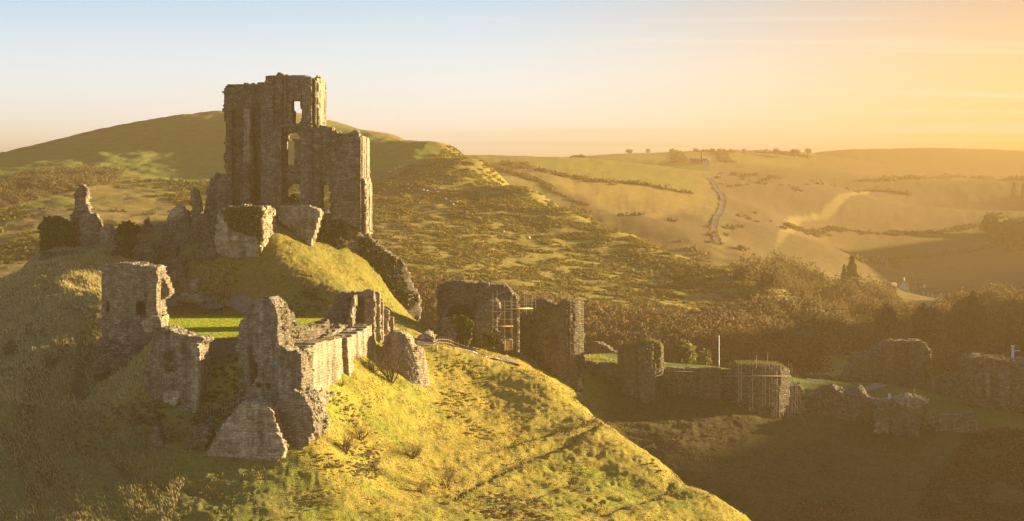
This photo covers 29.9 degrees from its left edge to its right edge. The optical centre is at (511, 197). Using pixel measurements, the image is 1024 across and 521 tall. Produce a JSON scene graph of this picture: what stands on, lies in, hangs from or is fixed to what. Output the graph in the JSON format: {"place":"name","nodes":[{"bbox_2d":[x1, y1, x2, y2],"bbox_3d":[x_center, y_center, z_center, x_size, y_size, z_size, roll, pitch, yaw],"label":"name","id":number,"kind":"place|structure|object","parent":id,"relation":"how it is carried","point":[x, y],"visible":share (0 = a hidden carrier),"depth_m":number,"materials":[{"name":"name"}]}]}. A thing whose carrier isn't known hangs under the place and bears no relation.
{"place":"outdoors","nodes":[
{"label":"outdoors","id":0,"kind":"place"},
{"bbox_2d":[166,294,254,313],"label":"path","id":1,"kind":"structure","parent":0,"point":[243,306],"depth_m":283.84,"materials":[{"name":"gravel"}]},
{"bbox_2d":[168,314,323,337],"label":"lawn grass","id":2,"kind":"structure","parent":0,"point":[206,330],"depth_m":264.13,"materials":[{"name":"plant"}]},
{"bbox_2d":[416,340,522,365],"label":"path","id":3,"kind":"structure","parent":0,"point":[419,342],"depth_m":284.99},
{"bbox_2d":[0,111,1023,520],"bbox_3d":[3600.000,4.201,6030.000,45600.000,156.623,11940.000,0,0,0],"label":"ground","id":4,"kind":"structure","parent":0,"point":[186,147],"depth_m":289.84,"materials":[{"name":"plant"}]},
{"bbox_2d":[0,263,100,374],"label":"bank scrub","id":5,"kind":"object","parent":4,"relation":"on","point":[13,349],"visible":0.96,"depth_m":251.97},
{"bbox_2d":[37,215,74,251],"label":"ivy clad stump","id":6,"kind":"object","parent":4,"relation":"on","point":[56,231],"visible":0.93,"depth_m":300.70,"materials":[{"name":"plant"}]},
{"bbox_2d":[0,163,124,207],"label":"winter scrub","id":7,"kind":"object","parent":4,"relation":"on","point":[63,178],"visible":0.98,"depth_m":651.73,"materials":[{"name":"plant"}]},
{"bbox_2d":[39,250,121,259],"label":"terrace wall","id":8,"kind":"structure","parent":4,"relation":"on","point":[44,255],"depth_m":293.34,"materials":[{"name":"stone"}]},
{"bbox_2d":[69,184,93,245],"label":"ruined pillar","id":9,"kind":"structure","parent":4,"relation":"on","point":[81,194],"depth_m":304.05,"materials":[{"name":"stone"}]},
{"bbox_2d":[78,211,102,245],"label":"ruined wall stump","id":10,"kind":"object","parent":4,"relation":"on","point":[90,223],"visible":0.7,"depth_m":301.98,"materials":[{"name":"stone"}]},
{"bbox_2d":[98,224,118,243],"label":"ruined wall stump","id":11,"kind":"object","parent":4,"relation":"on","point":[108,233],"visible":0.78,"depth_m":301.09,"materials":[{"name":"stone"}]},
{"bbox_2d":[0,250,233,520],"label":"rank grass","id":12,"kind":"structure","parent":4,"relation":"on","point":[115,377],"depth_m":231.56,"materials":[{"name":"plant"}]},
{"bbox_2d":[109,246,134,259],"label":"shrub","id":13,"kind":"object","parent":4,"relation":"on","point":[126,252],"visible":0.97,"depth_m":290.68,"materials":[{"name":"green plant"}]},
{"bbox_2d":[114,237,139,250],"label":"shrub","id":14,"kind":"object","parent":4,"relation":"on","point":[128,243],"visible":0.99,"depth_m":293.05,"materials":[{"name":"green plant"}]},
{"bbox_2d":[116,220,141,238],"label":"round bush","id":15,"kind":"object","parent":4,"relation":"on","point":[129,229],"visible":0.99,"depth_m":299.17,"materials":[{"name":"green plant"}]},
{"bbox_2d":[91,261,173,376],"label":"ruined tower","id":16,"kind":"structure","parent":4,"relation":"on","point":[135,295],"depth_m":243.00,"materials":[{"name":"stone"}]},
{"bbox_2d":[110,400,165,429],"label":"brambles","id":17,"kind":"object","parent":4,"relation":"on","point":[145,422],"visible":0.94,"depth_m":225.60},
{"bbox_2d":[131,241,160,264],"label":"fallen masonry","id":18,"kind":"object","parent":4,"relation":"on","point":[147,251],"visible":0.7,"depth_m":291.96,"materials":[{"name":"stone"}]},
{"bbox_2d":[141,217,157,233],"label":"ruined wall stump","id":19,"kind":"object","parent":4,"relation":"on","point":[148,226],"visible":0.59,"depth_m":303.05,"materials":[{"name":"stone"}]},
{"bbox_2d":[150,421,165,448],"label":"fallen wall piece","id":20,"kind":"object","parent":4,"relation":"on","point":[157,437],"visible":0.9,"depth_m":218.06,"materials":[{"name":"stone"}]},
{"bbox_2d":[158,241,179,258],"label":"fallen masonry","id":21,"kind":"object","parent":4,"relation":"on","point":[168,249],"visible":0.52,"depth_m":295.07,"materials":[{"name":"stone"}]},
{"bbox_2d":[160,218,191,245],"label":"masonry mass","id":22,"kind":"object","parent":4,"relation":"on","point":[177,232],"visible":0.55,"depth_m":297.92,"materials":[{"name":"stone"}]},
{"bbox_2d":[167,205,191,222],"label":"masonry block","id":23,"kind":"structure","parent":22,"relation":"on","point":[178,212],"depth_m":301.95,"materials":[{"name":"stone"}]},
{"bbox_2d":[166,254,185,272],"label":"fallen masonry","id":24,"kind":"object","parent":4,"relation":"on","point":[173,262],"visible":0.86,"depth_m":290.08,"materials":[{"name":"stone"}]},
{"bbox_2d":[143,324,213,413],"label":"gate wall","id":25,"kind":"structure","parent":4,"relation":"on","point":[177,376],"depth_m":226.22,"materials":[{"name":"stone"}]},
{"bbox_2d":[169,267,188,284],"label":"fallen masonry","id":26,"kind":"object","parent":4,"relation":"on","point":[177,275],"visible":0.91,"depth_m":288.11,"materials":[{"name":"stone"}]},
{"bbox_2d":[33,393,330,520],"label":"shadow scrub","id":27,"kind":"object","parent":4,"relation":"on","point":[95,448],"visible":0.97,"depth_m":218.76,"materials":[{"name":"plant"}]},
{"bbox_2d":[178,278,199,295],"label":"masonry block","id":28,"kind":"structure","parent":4,"relation":"on","point":[189,286],"depth_m":286.96,"materials":[{"name":"stone"}]},
{"bbox_2d":[174,293,203,304],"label":"rubble heap","id":29,"kind":"object","parent":4,"relation":"on","point":[186,298],"visible":1,"depth_m":283.01,"materials":[{"name":"stone"}]},
{"bbox_2d":[0,175,380,278],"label":"rough bushes","id":30,"kind":"object","parent":4,"relation":"on","point":[184,198],"visible":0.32,"depth_m":584.78,"materials":[{"name":"plant"}]},
{"bbox_2d":[189,187,202,216],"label":"ruined pier","id":31,"kind":"structure","parent":4,"relation":"on","point":[195,202],"depth_m":303.11,"materials":[{"name":"stone"}]},
{"bbox_2d":[183,422,215,450],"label":"fallen wall piece","id":32,"kind":"object","parent":4,"relation":"on","point":[203,434],"visible":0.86,"depth_m":217.06,"materials":[{"name":"stone"}]},
{"bbox_2d":[189,206,220,244],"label":"masonry mass","id":33,"kind":"object","parent":4,"relation":"on","point":[202,229],"visible":0.55,"depth_m":296.95,"materials":[{"name":"stone"}]},
{"bbox_2d":[193,239,218,259],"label":"fallen masonry","id":34,"kind":"object","parent":4,"relation":"on","point":[206,250],"visible":0.84,"depth_m":290.97,"materials":[{"name":"stone"}]},
{"bbox_2d":[189,351,239,425],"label":"gap scrub","id":35,"kind":"object","parent":4,"relation":"on","point":[221,368],"visible":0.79,"depth_m":226.46,"materials":[{"name":"green plant"}]},
{"bbox_2d":[204,172,228,213],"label":"ruined wall stump","id":36,"kind":"object","parent":4,"relation":"on","point":[216,192],"visible":0.67,"depth_m":306.12,"materials":[{"name":"stone"}]},
{"bbox_2d":[196,394,236,420],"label":"railings","id":37,"kind":"object","parent":4,"relation":"on","point":[213,407],"visible":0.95,"depth_m":223.58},
{"bbox_2d":[213,204,276,260],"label":"bastion fragment","id":38,"kind":"object","parent":4,"relation":"on","point":[242,231],"visible":0.97,"depth_m":288.93,"materials":[{"name":"stone"}]},
{"bbox_2d":[206,396,290,460],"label":"fallen wall piece","id":39,"kind":"object","parent":4,"relation":"on","point":[251,428],"visible":0.94,"depth_m":216.12,"materials":[{"name":"stone"}]},
{"bbox_2d":[195,248,332,316],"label":"motte scrub","id":40,"kind":"object","parent":4,"relation":"on","point":[291,308],"visible":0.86,"depth_m":282.77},
{"bbox_2d":[235,296,314,404],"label":"wall tower","id":41,"kind":"structure","parent":4,"relation":"on","point":[267,334],"depth_m":223.40,"materials":[{"name":"stone"}]},
{"bbox_2d":[288,193,300,204],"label":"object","id":42,"kind":"object","parent":4,"relation":"on","point":[293,199],"visible":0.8,"depth_m":306.55,"materials":[{"name":"brown stone"}]},
{"bbox_2d":[222,72,373,245],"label":"castle keep","id":43,"kind":"structure","parent":4,"relation":"on","point":[262,125],"depth_m":299.92,"materials":[{"name":"stone"}]},
{"bbox_2d":[276,387,329,449],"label":"fallen wall piece","id":44,"kind":"object","parent":4,"relation":"on","point":[304,417],"visible":0.88,"depth_m":218.17,"materials":[{"name":"stone"}]},
{"bbox_2d":[295,319,332,342],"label":"wall","id":45,"kind":"structure","parent":4,"relation":"on","point":[316,329],"depth_m":240.50,"materials":[{"name":"stone"}]},
{"bbox_2d":[278,319,372,404],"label":"bailey wall","id":46,"kind":"structure","parent":4,"relation":"on","point":[339,350],"depth_m":236.50,"materials":[{"name":"stone"}]},
{"bbox_2d":[303,392,383,479],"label":"brambles","id":47,"kind":"object","parent":4,"relation":"on","point":[369,454],"visible":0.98,"depth_m":225.05,"materials":[{"name":"plant"}]},
{"bbox_2d":[333,431,362,454],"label":"bare bush","id":48,"kind":"object","parent":4,"relation":"on","point":[347,445],"visible":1,"depth_m":222.88,"materials":[{"name":"brown plant"}]},
{"bbox_2d":[324,288,393,345],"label":"chamber block","id":49,"kind":"structure","parent":4,"relation":"on","point":[366,306],"depth_m":257.06,"materials":[{"name":"stone"}]},
{"bbox_2d":[350,418,376,442],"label":"bare bush","id":50,"kind":"object","parent":4,"relation":"on","point":[359,431],"visible":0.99,"depth_m":230.06,"materials":[{"name":"brown plant"}]},
{"bbox_2d":[317,214,421,320],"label":"curtain wall","id":51,"kind":"structure","parent":4,"relation":"on","point":[337,231],"depth_m":302.50,"materials":[{"name":"stone"}]},
{"bbox_2d":[358,348,394,373],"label":"bare bush","id":52,"kind":"object","parent":4,"relation":"on","point":[370,364],"visible":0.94,"depth_m":246.70,"materials":[{"name":"brown plant"}]},
{"bbox_2d":[365,340,417,387],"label":"bare bush","id":53,"kind":"object","parent":4,"relation":"on","point":[391,373],"visible":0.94,"depth_m":248.24,"materials":[{"name":"brown plant"}]},
{"bbox_2d":[381,330,429,387],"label":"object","id":54,"kind":"structure","parent":4,"relation":"on","point":[419,375],"depth_m":253.81,"materials":[{"name":"stone"}]},
{"bbox_2d":[397,440,425,460],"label":"bare bush","id":55,"kind":"object","parent":4,"relation":"on","point":[419,450],"visible":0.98,"depth_m":232.79,"materials":[{"name":"brown plant"}]},
{"bbox_2d":[414,330,436,343],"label":"masonry","id":56,"kind":"object","parent":4,"relation":"on","point":[428,335],"visible":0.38,"depth_m":272.12,"materials":[{"name":"stone"}]},
{"bbox_2d":[440,315,474,349],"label":"ivy clad fragment","id":57,"kind":"object","parent":4,"relation":"on","point":[455,328],"visible":0.8,"depth_m":282.87,"materials":[{"name":"plant"}]},
{"bbox_2d":[434,354,495,439],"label":"heath","id":58,"kind":"object","parent":4,"relation":"on","point":[464,416],"visible":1,"depth_m":256.67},
{"bbox_2d":[437,278,521,352],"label":"gatehouse","id":59,"kind":"object","parent":4,"relation":"on","point":[477,303],"visible":0.74,"depth_m":290.90,"materials":[{"name":"stone"}]},
{"bbox_2d":[433,337,525,368],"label":"path fence","id":60,"kind":"object","parent":4,"relation":"on","point":[444,342],"visible":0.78,"depth_m":278.43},
{"bbox_2d":[482,330,504,348],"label":"shrub","id":61,"kind":"object","parent":4,"relation":"on","point":[489,337],"visible":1,"depth_m":281.35,"materials":[{"name":"green plant"}]},
{"bbox_2d":[464,491,555,520],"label":"brambles","id":62,"kind":"object","parent":4,"relation":"on","point":[505,502],"visible":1,"depth_m":222.66,"materials":[{"name":"plant"}]},
{"bbox_2d":[489,287,535,350],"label":"scaffolding","id":63,"kind":"object","parent":4,"relation":"on","point":[504,311],"visible":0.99,"depth_m":285.25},
{"bbox_2d":[491,165,589,205],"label":"hedge","id":64,"kind":"object","parent":4,"relation":"on","point":[546,184],"visible":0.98,"depth_m":905.80,"materials":[{"name":"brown plant"}]},
{"bbox_2d":[520,298,584,393],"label":"gate tower","id":65,"kind":"structure","parent":4,"relation":"on","point":[552,336],"depth_m":295.51,"materials":[{"name":"stone"}]},
{"bbox_2d":[363,144,781,312],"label":"gorse","id":66,"kind":"object","parent":4,"relation":"on","point":[462,258],"visible":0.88,"depth_m":532.35,"materials":[{"name":"plant"}]},
{"bbox_2d":[500,159,651,185],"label":"hedge","id":67,"kind":"object","parent":4,"relation":"on","point":[521,165],"visible":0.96,"depth_m":961.37,"materials":[{"name":"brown plant"}]},
{"bbox_2d":[584,341,616,353],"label":"distant wall","id":68,"kind":"structure","parent":4,"relation":"on","point":[595,347],"depth_m":343.12,"materials":[{"name":"stone"}]},
{"bbox_2d":[584,360,617,384],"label":"linking wall","id":69,"kind":"structure","parent":4,"relation":"on","point":[606,371],"depth_m":301.90,"materials":[{"name":"stone"}]},
{"bbox_2d":[407,270,819,377],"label":"hill foot scrub","id":70,"kind":"object","parent":4,"relation":"on","point":[743,335],"visible":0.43,"depth_m":425.77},
{"bbox_2d":[617,338,663,402],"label":"round tower","id":71,"kind":"structure","parent":4,"relation":"on","point":[641,371],"depth_m":299.39,"materials":[{"name":"stone"}]},
{"bbox_2d":[571,204,724,262],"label":"combe thicket","id":72,"kind":"object","parent":4,"relation":"on","point":[691,248],"visible":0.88,"depth_m":764.66,"materials":[{"name":"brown plant"}]},
{"bbox_2d":[670,150,689,162],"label":"hedge","id":73,"kind":"object","parent":4,"relation":"on","point":[679,156],"visible":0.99,"depth_m":1604.33,"materials":[{"name":"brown plant"}]},
{"bbox_2d":[672,339,697,364],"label":"leafy tree","id":74,"kind":"object","parent":4,"relation":"on","point":[682,353],"visible":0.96,"depth_m":343.93,"materials":[{"name":"green plant"}]},
{"bbox_2d":[665,362,726,395],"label":"scaffolding","id":75,"kind":"object","parent":4,"relation":"on","point":[709,372],"visible":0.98,"depth_m":299.13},
{"bbox_2d":[664,367,731,401],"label":"wall","id":76,"kind":"structure","parent":4,"relation":"on","point":[679,383],"depth_m":302.45,"materials":[{"name":"stone"}]},
{"bbox_2d":[697,348,711,365],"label":"leafy tree","id":77,"kind":"object","parent":4,"relation":"on","point":[705,357],"visible":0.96,"depth_m":347.61,"materials":[{"name":"green plant"}]},
{"bbox_2d":[592,412,857,520],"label":"slope brambles","id":78,"kind":"object","parent":4,"relation":"on","point":[652,463],"visible":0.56,"depth_m":280.62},
{"bbox_2d":[714,148,736,162],"bbox_3d":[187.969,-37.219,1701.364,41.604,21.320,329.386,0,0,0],"label":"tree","id":79,"kind":"object","parent":4,"relation":"on","point":[722,155],"visible":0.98,"depth_m":1725.82,"materials":[{"name":"plant"}]},
{"bbox_2d":[715,482,740,499],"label":"bare bush","id":80,"kind":"object","parent":4,"relation":"on","point":[728,495],"visible":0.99,"depth_m":265.00,"materials":[{"name":"brown plant"}]},
{"bbox_2d":[728,359,789,418],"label":"scaffolded tower","id":81,"kind":"structure","parent":4,"relation":"on","point":[782,411],"depth_m":298.66,"materials":[{"name":"stone"}]},
{"bbox_2d":[729,358,806,426],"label":"scaffolding","id":82,"kind":"object","parent":4,"relation":"on","point":[769,376],"visible":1,"depth_m":292.39,"materials":[{"name":"metal"}]},
{"bbox_2d":[704,171,859,266],"bbox_3d":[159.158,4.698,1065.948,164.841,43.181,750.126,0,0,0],"label":"thicket","id":83,"kind":"object","parent":4,"relation":"on","point":[741,247],"visible":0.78,"depth_m":1102.73,"materials":[{"name":"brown plant"}]},
{"bbox_2d":[755,149,811,157],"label":"hedge","id":84,"kind":"object","parent":4,"relation":"on","point":[786,153],"visible":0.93,"depth_m":1877.55,"materials":[{"name":"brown plant"}]},
{"bbox_2d":[789,382,807,413],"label":"wall stub","id":85,"kind":"object","parent":4,"relation":"on","point":[803,400],"depth_m":302.95,"materials":[{"name":"stone"}]},
{"bbox_2d":[589,353,1023,426],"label":"bailey grass","id":86,"kind":"structure","parent":4,"relation":"on","point":[911,390],"depth_m":325.06,"materials":[{"name":"plant"}]},
{"bbox_2d":[800,372,840,380],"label":"wall","id":87,"kind":"structure","parent":4,"relation":"on","point":[810,376],"depth_m":364.50,"materials":[{"name":"stone"}]},
{"bbox_2d":[819,285,856,304],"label":"tree","id":88,"kind":"object","parent":4,"relation":"on","point":[846,290],"visible":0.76,"depth_m":694.57,"materials":[{"name":"green plant"}]},
{"bbox_2d":[806,383,875,424],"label":"tumbled tower","id":89,"kind":"structure","parent":4,"relation":"on","point":[851,404],"depth_m":304.54,"materials":[{"name":"stone"}]},
{"bbox_2d":[846,255,863,291],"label":"conifer","id":90,"kind":"object","parent":4,"relation":"on","point":[851,268],"visible":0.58,"depth_m":734.12,"materials":[{"name":"green plant"}]},
{"bbox_2d":[729,250,1023,372],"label":"valley wood","id":91,"kind":"object","parent":4,"relation":"on","point":[822,323],"visible":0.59,"depth_m":504.59,"materials":[{"name":"plant"}]},
{"bbox_2d":[873,422,888,433],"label":"rubble heap","id":92,"kind":"object","parent":4,"relation":"on","point":[881,427],"visible":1,"depth_m":297.92,"materials":[{"name":"stone"}]},
{"bbox_2d":[872,300,897,335],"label":"broad tree","id":93,"kind":"object","parent":4,"relation":"on","point":[885,318],"visible":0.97,"depth_m":558.57,"materials":[{"name":"green plant"}]},
{"bbox_2d":[839,338,932,390],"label":"gatehouse","id":94,"kind":"object","parent":4,"relation":"on","point":[906,362],"visible":0.76,"depth_m":351.94,"materials":[{"name":"stone"}]},
{"bbox_2d":[864,188,912,194],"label":"hedge","id":95,"kind":"object","parent":4,"relation":"on","point":[894,191],"visible":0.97,"depth_m":1430.61,"materials":[{"name":"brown plant"}]},
{"bbox_2d":[869,392,928,437],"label":"slumped tower","id":96,"kind":"structure","parent":4,"relation":"on","point":[901,415],"depth_m":300.02,"materials":[{"name":"stone"}]},
{"bbox_2d":[784,216,1023,237],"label":"hedge","id":97,"kind":"object","parent":4,"relation":"on","point":[817,232],"visible":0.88,"depth_m":1027.86,"materials":[{"name":"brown plant"}]},
{"bbox_2d":[911,273,923,289],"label":"house","id":98,"kind":"structure","parent":4,"relation":"on","point":[918,282],"depth_m":840.00,"materials":[{"name":"stone"}]},
{"bbox_2d":[852,244,996,269],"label":"hedge","id":99,"kind":"object","parent":4,"relation":"on","point":[892,264],"visible":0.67,"depth_m":987.24,"materials":[{"name":"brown plant"}]},
{"bbox_2d":[910,302,946,347],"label":"broad tree","id":100,"kind":"object","parent":4,"relation":"on","point":[928,329],"visible":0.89,"depth_m":538.07,"materials":[{"name":"green plant"}]},
{"bbox_2d":[921,285,945,298],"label":"house","id":101,"kind":"structure","parent":4,"relation":"on","point":[936,292],"depth_m":820.00,"materials":[{"name":"white paint"}]},
{"bbox_2d":[856,173,1023,181],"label":"hedge","id":102,"kind":"object","parent":4,"relation":"on","point":[944,176],"visible":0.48,"depth_m":1587.46,"materials":[{"name":"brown plant"}]},
{"bbox_2d":[931,373,962,399],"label":"side wall","id":103,"kind":"structure","parent":4,"relation":"on","point":[948,384],"depth_m":338.78,"materials":[{"name":"stone"}]},
{"bbox_2d":[920,410,977,433],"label":"wall","id":104,"kind":"structure","parent":4,"relation":"on","point":[966,423],"depth_m":302.46,"materials":[{"name":"stone"}]},
{"bbox_2d":[941,290,994,348],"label":"broad tree","id":105,"kind":"object","parent":4,"relation":"on","point":[970,320],"visible":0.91,"depth_m":556.70,"materials":[{"name":"green plant"}]},
{"bbox_2d":[916,427,1023,520],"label":"thicket","id":106,"kind":"object","parent":4,"relation":"on","point":[976,469],"visible":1,"depth_m":280.53,"materials":[{"name":"plant"}]},
{"bbox_2d":[957,352,1023,412],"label":"end tower","id":107,"kind":"structure","parent":4,"relation":"on","point":[992,382],"depth_m":321.40,"materials":[{"name":"stone"}]},
{"bbox_2d":[979,211,1008,231],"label":"broad tree","id":108,"kind":"object","parent":4,"relation":"on","point":[989,219],"visible":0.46,"depth_m":1063.61,"materials":[{"name":"green plant"}]},
{"bbox_2d":[984,310,1023,357],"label":"broad tree","id":109,"kind":"object","parent":4,"relation":"on","point":[1006,329],"visible":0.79,"depth_m":517.17,"materials":[{"name":"green plant"}]},
{"bbox_2d":[985,217,1023,251],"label":"broad tree","id":110,"kind":"object","parent":4,"relation":"on","point":[1006,234],"visible":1,"depth_m":993.34,"materials":[{"name":"green plant"}]},
{"bbox_2d":[0,0,1023,156],"label":"sky","id":111,"kind":"structure","parent":0,"point":[536,78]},
{"bbox_2d":[708,178,726,241],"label":"track","id":112,"kind":"structure","parent":0,"point":[718,215],"depth_m":901.50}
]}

